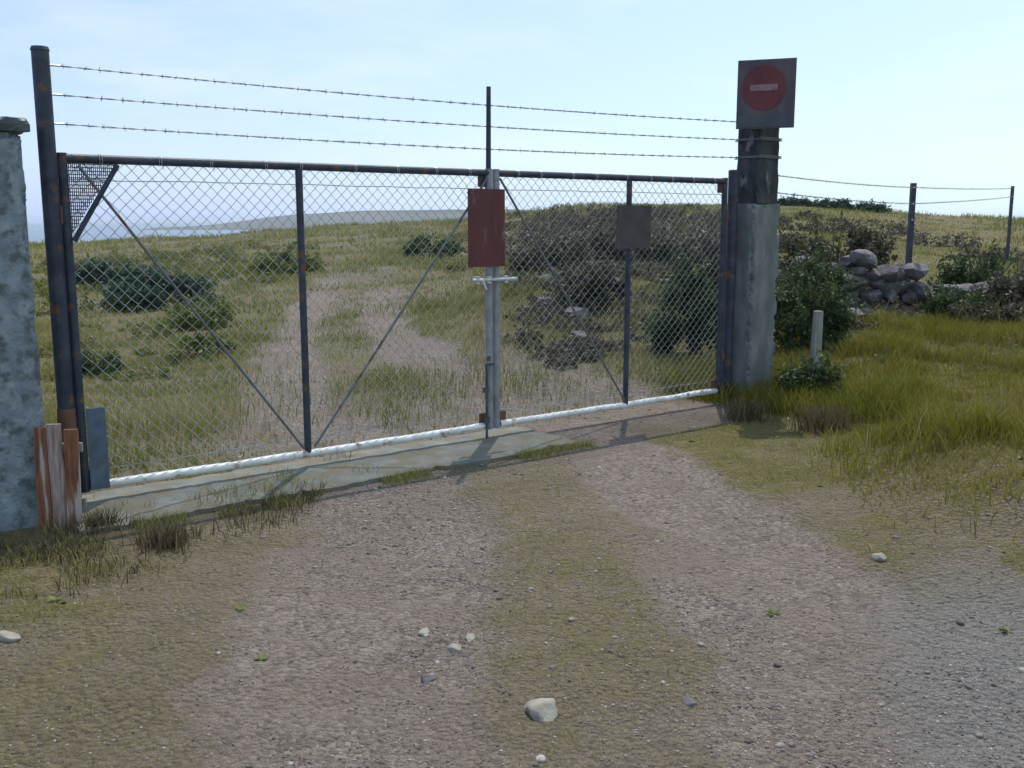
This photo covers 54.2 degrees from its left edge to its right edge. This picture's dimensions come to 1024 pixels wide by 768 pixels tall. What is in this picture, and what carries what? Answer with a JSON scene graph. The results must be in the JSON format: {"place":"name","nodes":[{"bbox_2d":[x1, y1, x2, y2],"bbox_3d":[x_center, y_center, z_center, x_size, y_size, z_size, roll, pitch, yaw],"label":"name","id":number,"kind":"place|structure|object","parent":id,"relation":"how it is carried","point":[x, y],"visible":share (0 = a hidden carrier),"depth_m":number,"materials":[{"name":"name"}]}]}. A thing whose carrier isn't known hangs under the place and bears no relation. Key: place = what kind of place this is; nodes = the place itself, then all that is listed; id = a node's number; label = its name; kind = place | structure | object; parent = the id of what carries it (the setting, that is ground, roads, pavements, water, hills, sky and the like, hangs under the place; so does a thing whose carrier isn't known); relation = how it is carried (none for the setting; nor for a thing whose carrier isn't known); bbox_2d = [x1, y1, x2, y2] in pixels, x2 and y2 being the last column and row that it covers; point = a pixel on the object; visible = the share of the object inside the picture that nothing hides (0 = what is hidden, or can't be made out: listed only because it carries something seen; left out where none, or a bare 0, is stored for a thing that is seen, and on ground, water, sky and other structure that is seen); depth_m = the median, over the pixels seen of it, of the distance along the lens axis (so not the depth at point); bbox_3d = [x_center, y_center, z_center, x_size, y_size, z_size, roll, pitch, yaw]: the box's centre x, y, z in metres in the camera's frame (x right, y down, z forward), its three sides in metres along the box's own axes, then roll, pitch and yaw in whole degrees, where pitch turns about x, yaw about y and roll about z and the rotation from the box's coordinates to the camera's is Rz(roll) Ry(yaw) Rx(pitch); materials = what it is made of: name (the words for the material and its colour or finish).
{"place":"outdoors","nodes":[
{"label":"outdoors","id":0,"kind":"place"},
{"bbox_2d":[27,223,260,242],"bbox_3d":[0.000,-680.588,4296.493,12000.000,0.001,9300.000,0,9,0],"label":"sea","id":1,"kind":"structure","parent":0,"point":[36,232],"depth_m":2090.26,"materials":[{"name":"blue liquid"}]},
{"bbox_2d":[142,209,540,229],"bbox_3d":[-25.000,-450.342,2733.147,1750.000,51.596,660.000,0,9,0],"label":"hills","id":2,"kind":"structure","parent":0,"point":[336,218],"depth_m":2482.19,"materials":[{"name":"green plant"}]},
{"bbox_2d":[0,204,1023,767],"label":"ground","id":3,"kind":"structure","parent":0,"point":[152,672],"depth_m":5.31,"materials":[{"name":"green plant"}]},
{"bbox_2d":[0,630,21,642],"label":"stone","id":4,"kind":"object","parent":3,"relation":"on","point":[8,636],"visible":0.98,"depth_m":4.15,"materials":[{"name":"grey stone"}]},
{"bbox_2d":[0,116,43,531],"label":"gate pillar","id":5,"kind":"structure","parent":3,"relation":"on","point":[21,412],"depth_m":5.51,"materials":[{"name":"concrete"}]},
{"bbox_2d":[30,45,81,496],"bbox_3d":[-2.628,-0.492,5.827,0.104,2.825,0.143,4,10,24],"label":"gate post","id":6,"kind":"object","parent":3,"relation":"on","point":[49,182],"visible":0.84,"depth_m":5.72,"materials":[{"name":"black metal"}]},
{"bbox_2d":[56,86,517,492],"bbox_3d":[-1.321,-0.747,6.779,3.371,2.680,0.136,-7,12,-36],"label":"gate leaf","id":7,"kind":"object","parent":6,"relation":"attached to","point":[95,476],"visible":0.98,"depth_m":6.54,"materials":[{"name":"grey metal"}]},
{"bbox_2d":[467,188,504,266],"bbox_3d":[-0.203,-1.178,7.553,0.340,0.580,0.052,-7,12,-37],"label":"gate sign","id":8,"kind":"object","parent":7,"relation":"attached to","point":[486,227],"visible":1,"depth_m":7.53,"materials":[{"name":"red metal"}]},
{"bbox_2d":[60,63,735,121],"bbox_3d":[-0.222,-2.095,7.428,5.941,0.078,0.034,-7,12,-37],"label":"barbed wire","id":9,"kind":"object","parent":6,"relation":"attached to","point":[263,85],"visible":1,"depth_m":6.80,"materials":[{"name":"grey metal"}]},
{"bbox_2d":[62,93,742,140],"bbox_3d":[-0.222,-1.939,7.453,5.941,0.073,0.034,-7,12,-37],"label":"barbed wire","id":10,"kind":"object","parent":6,"relation":"attached to","point":[358,117],"visible":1,"depth_m":6.82,"materials":[{"name":"grey metal"}]},
{"bbox_2d":[64,123,741,157],"bbox_3d":[-0.222,-1.780,7.479,5.941,0.079,0.034,-7,12,-37],"label":"barbed wire","id":11,"kind":"object","parent":6,"relation":"attached to","point":[368,142],"visible":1,"depth_m":6.85,"materials":[{"name":"grey metal"}]},
{"bbox_2d":[34,424,86,529],"bbox_3d":[-2.538,0.540,5.605,0.255,0.641,0.082,-2,9,-10],"label":"plank guard","id":12,"kind":"object","parent":3,"relation":"on","point":[58,496],"visible":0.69,"depth_m":5.59,"materials":[{"name":"red wood"}]},
{"bbox_2d":[53,499,131,538],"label":"weed clump","id":13,"kind":"object","parent":3,"relation":"on","point":[94,521],"visible":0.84,"depth_m":5.59,"materials":[{"name":"green plant"}]},
{"bbox_2d":[40,253,163,288],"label":"bush","id":14,"kind":"object","parent":3,"relation":"on","point":[82,272],"visible":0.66,"depth_m":23.60,"materials":[{"name":"green plant"}]},
{"bbox_2d":[81,349,124,375],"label":"bush","id":15,"kind":"object","parent":3,"relation":"on","point":[89,365],"visible":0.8,"depth_m":11.20,"materials":[{"name":"green plant"}]},
{"bbox_2d":[83,256,219,310],"bbox_3d":[-6.672,-1.866,18.684,2.490,1.041,1.451,0,9,0],"label":"bush","id":16,"kind":"object","parent":3,"relation":"on","point":[151,283],"visible":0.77,"depth_m":18.63,"materials":[{"name":"green plant"}]},
{"bbox_2d":[118,515,202,555],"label":"weed clump","id":17,"kind":"object","parent":3,"relation":"on","point":[169,537],"visible":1,"depth_m":5.33,"materials":[{"name":"green plant"}]},
{"bbox_2d":[167,328,237,354],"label":"bush","id":18,"kind":"object","parent":3,"relation":"on","point":[198,337],"visible":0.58,"depth_m":12.61,"materials":[{"name":"green plant"}]},
{"bbox_2d":[163,296,243,329],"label":"bush","id":19,"kind":"object","parent":3,"relation":"on","point":[177,319],"visible":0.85,"depth_m":15.40,"materials":[{"name":"green plant"}]},
{"bbox_2d":[240,245,331,273],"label":"bush","id":20,"kind":"object","parent":3,"relation":"on","point":[284,265],"visible":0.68,"depth_m":26.71,"materials":[{"name":"green plant"}]},
{"bbox_2d":[74,426,574,535],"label":"concrete sill","id":21,"kind":"structure","parent":3,"relation":"on","point":[464,450],"depth_m":6.71,"materials":[{"name":"grey concrete"}]},
{"bbox_2d":[399,229,462,256],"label":"bush","id":22,"kind":"object","parent":3,"relation":"on","point":[426,241],"visible":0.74,"depth_m":29.54,"materials":[{"name":"green plant"}]},
{"bbox_2d":[0,322,1021,767],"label":"dry grass","id":23,"kind":"structure","parent":3,"relation":"on","point":[108,542],"depth_m":5.38,"materials":[{"name":"plant"}]},
{"bbox_2d":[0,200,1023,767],"bbox_3d":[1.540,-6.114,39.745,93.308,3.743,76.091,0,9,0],"label":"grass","id":24,"kind":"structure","parent":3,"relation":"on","point":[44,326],"depth_m":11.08,"materials":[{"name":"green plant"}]},
{"bbox_2d":[32,230,1021,382],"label":"vegetation","id":25,"kind":"object","parent":3,"relation":"on","point":[167,332],"visible":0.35,"depth_m":19.32,"materials":[{"name":"green plant"}]},
{"bbox_2d":[536,296,552,306],"bbox_3d":[0.439,-1.089,13.445,0.243,0.175,0.290,0,9,0],"label":"boulder","id":26,"kind":"object","parent":3,"relation":"on","point":[542,301],"visible":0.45,"depth_m":13.31,"materials":[{"name":"stone"}]},
{"bbox_2d":[537,274,552,280],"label":"boulder","id":27,"kind":"object","parent":3,"relation":"on","point":[545,276],"visible":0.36,"depth_m":15.29,"materials":[{"name":"stone"}]},
{"bbox_2d":[505,229,598,276],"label":"bush","id":28,"kind":"object","parent":3,"relation":"on","point":[513,255],"visible":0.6,"depth_m":17.08,"materials":[{"name":"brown plant"}]},
{"bbox_2d":[564,307,589,318],"bbox_3d":[0.825,-0.890,12.753,0.338,0.188,0.319,0,9,0],"label":"boulder","id":29,"kind":"object","parent":3,"relation":"on","point":[569,311],"visible":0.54,"depth_m":12.64,"materials":[{"name":"stone"}]},
{"bbox_2d":[571,331,588,339],"bbox_3d":[0.803,-0.538,11.786,0.206,0.177,0.241,-3,10,-19],"label":"boulder","id":30,"kind":"object","parent":3,"relation":"on","point":[579,333],"visible":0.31,"depth_m":11.71,"materials":[{"name":"stone"}]},
{"bbox_2d":[541,248,638,308],"bbox_3d":[1.068,-1.361,13.072,1.023,0.836,1.188,-9,13,-44],"label":"bush","id":31,"kind":"object","parent":3,"relation":"on","point":[585,282],"visible":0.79,"depth_m":12.89,"materials":[{"name":"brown plant"}]},
{"bbox_2d":[172,199,1023,368],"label":"undergrowth","id":32,"kind":"object","parent":3,"relation":"on","point":[786,220],"visible":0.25,"depth_m":25.53,"materials":[{"name":"plant"}]},
{"bbox_2d":[579,219,693,265],"bbox_3d":[2.507,-2.812,20.351,2.311,1.202,1.635,0,9,0],"label":"bush","id":33,"kind":"object","parent":3,"relation":"on","point":[605,241],"visible":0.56,"depth_m":20.06,"materials":[{"name":"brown plant"}]},
{"bbox_2d":[641,251,724,354],"bbox_3d":[2.174,-0.903,11.125,1.426,1.263,1.004,0,9,0],"label":"bush","id":34,"kind":"object","parent":3,"relation":"on","point":[696,304],"visible":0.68,"depth_m":11.13,"materials":[{"name":"green plant"}]},
{"bbox_2d":[659,220,791,292],"bbox_3d":[2.996,-1.789,14.162,1.818,1.357,1.511,0,9,0],"label":"bush","id":35,"kind":"object","parent":3,"relation":"on","point":[701,254],"visible":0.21,"depth_m":14.06,"materials":[{"name":"green plant"}]},
{"bbox_2d":[721,170,739,402],"bbox_3d":[2.046,-0.825,9.403,0.110,2.325,0.110,0,9,0],"label":"gate post","id":36,"kind":"object","parent":3,"relation":"on","point":[730,260],"visible":0.83,"depth_m":9.34,"materials":[{"name":"black metal"}]},
{"bbox_2d":[492,169,729,427],"bbox_3d":[0.947,-0.774,8.554,2.753,2.006,0.064,-7,12,-37],"label":"gate leaf","id":37,"kind":"object","parent":36,"relation":"attached to","point":[499,418],"visible":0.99,"depth_m":8.47,"materials":[{"name":"grey metal"}]},
{"bbox_2d":[616,205,651,248],"bbox_3d":[1.024,-1.331,8.488,0.400,0.360,0.046,-7,12,-37],"label":"gate sign","id":38,"kind":"object","parent":37,"relation":"attached to","point":[633,227],"visible":1,"depth_m":8.47,"materials":[{"name":"grey metal"}]},
{"bbox_2d":[717,393,773,423],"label":"weed clump","id":39,"kind":"object","parent":3,"relation":"on","point":[745,410],"visible":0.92,"depth_m":8.67,"materials":[{"name":"green plant"}]},
{"bbox_2d":[721,128,781,397],"bbox_3d":[2.280,-1.219,9.495,0.404,3.072,0.335,-7,12,-37],"label":"corner post","id":40,"kind":"object","parent":3,"relation":"on","point":[757,257],"visible":0.61,"depth_m":9.36,"materials":[{"name":"grey concrete"}]},
{"bbox_2d":[736,58,796,128],"bbox_3d":[2.314,-2.616,9.063,0.510,0.600,0.249,3,10,20],"label":"warning sign","id":41,"kind":"object","parent":40,"relation":"attached to","point":[766,90],"visible":1,"depth_m":8.95,"materials":[{"name":"metal"}]},
{"bbox_2d":[770,349,847,398],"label":"bush","id":42,"kind":"object","parent":3,"relation":"on","point":[799,376],"visible":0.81,"depth_m":9.19,"materials":[{"name":"green plant"}]},
{"bbox_2d":[809,310,823,379],"bbox_3d":[2.845,-0.214,9.391,0.087,0.955,0.077,-1,9,-17],"label":"timber stake","id":43,"kind":"object","parent":3,"relation":"on","point":[816,336],"visible":0.53,"depth_m":9.33,"materials":[{"name":"grey wood"}]},
{"bbox_2d":[773,250,867,349],"bbox_3d":[3.380,-0.926,11.315,1.224,1.148,0.882,3,10,18],"label":"bush","id":44,"kind":"object","parent":3,"relation":"on","point":[833,306],"visible":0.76,"depth_m":11.26,"materials":[{"name":"green plant"}]},
{"bbox_2d":[778,231,863,323],"bbox_3d":[3.689,-1.256,12.334,0.931,1.270,0.996,-6,11,-34],"label":"bush","id":45,"kind":"object","parent":3,"relation":"on","point":[819,268],"visible":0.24,"depth_m":12.13,"materials":[{"name":"green plant"}]},
{"bbox_2d":[783,399,860,436],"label":"weed clump","id":46,"kind":"object","parent":3,"relation":"on","point":[815,420],"visible":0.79,"depth_m":8.05,"materials":[{"name":"green plant"}]},
{"bbox_2d":[777,194,891,213],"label":"hedge","id":47,"kind":"object","parent":3,"relation":"on","point":[843,203],"visible":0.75,"depth_m":64.54,"materials":[{"name":"green plant"}]},
{"bbox_2d":[777,211,901,282],"bbox_3d":[5.002,-2.055,15.615,1.994,1.302,1.241,3,10,19],"label":"bush","id":48,"kind":"object","parent":3,"relation":"on","point":[861,239],"visible":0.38,"depth_m":15.36,"materials":[{"name":"brown plant"}]},
{"bbox_2d":[658,293,1023,541],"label":"bank grass","id":49,"kind":"structure","parent":3,"relation":"on","point":[904,400],"depth_m":8.63,"materials":[{"name":"green plant"}]},
{"bbox_2d":[871,553,886,561],"bbox_3d":[1.880,0.893,5.130,0.076,0.056,0.068,6,11,32],"label":"stone","id":50,"kind":"object","parent":3,"relation":"on","point":[877,556],"visible":1,"depth_m":5.11,"materials":[{"name":"grey stone"}]},
{"bbox_2d":[790,249,988,324],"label":"dry stone wall","id":51,"kind":"structure","parent":3,"relation":"on","point":[887,282],"depth_m":13.43,"materials":[{"name":"grey stone"}]},
{"bbox_2d":[903,183,916,303],"bbox_3d":[5.512,-1.781,13.911,0.053,1.990,0.094,-9,13,-43],"label":"fence post","id":52,"kind":"object","parent":3,"relation":"on","point":[910,226],"visible":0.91,"depth_m":13.83,"materials":[{"name":"grey wood"}]},
{"bbox_2d":[777,192,911,203],"bbox_3d":[3.998,-2.147,11.629,0.034,0.076,5.319,6,11,35],"label":"barbed wire","id":53,"kind":"object","parent":52,"relation":"attached to","point":[850,200],"visible":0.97,"depth_m":11.19,"materials":[{"name":"grey metal"}]},
{"bbox_2d":[778,174,913,187],"bbox_3d":[3.998,-2.332,11.599,0.034,0.063,5.319,6,11,35],"label":"barbed wire","id":54,"kind":"object","parent":52,"relation":"attached to","point":[870,185],"visible":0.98,"depth_m":11.15,"materials":[{"name":"grey metal"}]},
{"bbox_2d":[915,197,1008,204],"bbox_3d":[9.406,-3.725,20.163,0.034,0.416,15.139,6,11,30],"label":"barbed wire","id":55,"kind":"object","parent":52,"relation":"attached to","point":[958,201],"visible":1,"depth_m":17.43,"materials":[{"name":"grey metal"}]},
{"bbox_2d":[917,187,1012,189],"bbox_3d":[9.406,-3.943,20.127,0.034,0.415,15.139,6,11,30],"label":"barbed wire","id":56,"kind":"object","parent":52,"relation":"attached to","point":[961,188],"visible":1,"depth_m":17.40,"materials":[{"name":"grey metal"}]},
{"bbox_2d":[910,277,1006,319],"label":"bush","id":57,"kind":"object","parent":3,"relation":"on","point":[938,300],"visible":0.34,"depth_m":12.41,"materials":[{"name":"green plant"}]},
{"bbox_2d":[926,238,1022,296],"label":"bush","id":58,"kind":"object","parent":3,"relation":"on","point":[980,272],"visible":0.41,"depth_m":14.46,"materials":[{"name":"green plant"}]},
{"bbox_2d":[928,294,1023,324],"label":"bush","id":59,"kind":"object","parent":3,"relation":"on","point":[1011,311],"visible":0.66,"depth_m":11.97,"materials":[{"name":"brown plant"}]},
{"bbox_2d":[966,256,1023,318],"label":"bush","id":60,"kind":"object","parent":3,"relation":"on","point":[1007,289],"visible":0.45,"depth_m":12.86,"materials":[{"name":"green plant"}]},
{"bbox_2d":[1005,186,1014,261],"bbox_3d":[13.270,-4.140,26.698,0.053,2.249,0.094,-9,13,-43],"label":"fence post","id":61,"kind":"object","parent":3,"relation":"on","point":[1010,220],"visible":0.91,"depth_m":26.66,"materials":[{"name":"grey wood"}]},
{"bbox_2d":[1011,257,1023,279],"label":"bush","id":62,"kind":"object","parent":3,"relation":"on","point":[1019,267],"visible":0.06,"depth_m":15.42,"materials":[{"name":"green plant"}]},
{"bbox_2d":[0,0,1023,222],"label":"sky","id":63,"kind":"structure","parent":0,"point":[929,94],"materials":[{"name":"blue"}]},
{"bbox_2d":[95,255,1023,767],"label":"dirt track","id":64,"kind":"structure","parent":0,"point":[295,717],"depth_m":4.31,"materials":[{"name":"gravel"}]},
{"bbox_2d":[418,627,429,635],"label":"stone","id":65,"kind":"object","parent":64,"relation":"on","point":[423,631],"visible":0.96,"depth_m":4.27,"materials":[{"name":"grey stone"}]},
{"bbox_2d":[421,675,437,682],"bbox_3d":[-0.320,1.141,3.876,0.067,0.031,0.045,-7,12,-38],"label":"stone","id":66,"kind":"object","parent":64,"relation":"on","point":[426,678],"visible":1,"depth_m":3.86,"materials":[{"name":"grey stone"}]},
{"bbox_2d":[447,643,461,652],"bbox_3d":[-0.237,1.101,4.140,0.064,0.048,0.063,0,9,0],"label":"stone","id":67,"kind":"object","parent":64,"relation":"on","point":[453,648],"visible":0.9,"depth_m":4.12,"materials":[{"name":"grey stone"}]},
{"bbox_2d":[465,633,474,641],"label":"stone","id":68,"kind":"object","parent":64,"relation":"on","point":[470,637],"visible":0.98,"depth_m":4.22,"materials":[{"name":"grey stone"}]},
{"bbox_2d":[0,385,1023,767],"bbox_3d":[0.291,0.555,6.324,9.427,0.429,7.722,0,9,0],"label":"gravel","id":69,"kind":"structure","parent":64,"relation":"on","point":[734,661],"depth_m":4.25,"materials":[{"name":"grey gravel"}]},
{"bbox_2d":[48,390,1022,659],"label":"ground cover","id":70,"kind":"object","parent":64,"relation":"on","point":[262,654],"visible":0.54,"depth_m":4.51,"materials":[{"name":"plant"}]},
{"bbox_2d":[524,698,558,720],"bbox_3d":[0.102,1.148,3.500,0.123,0.078,0.134,0,9,0],"label":"stone","id":71,"kind":"object","parent":64,"relation":"on","point":[542,709],"visible":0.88,"depth_m":3.48,"materials":[{"name":"grey stone"}]},
{"bbox_2d":[681,696,696,705],"bbox_3d":[0.638,1.155,3.615,0.059,0.040,0.054,0,9,0],"label":"stone","id":72,"kind":"object","parent":64,"relation":"on","point":[688,701],"visible":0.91,"depth_m":3.60,"materials":[{"name":"grey stone"}]}
]}

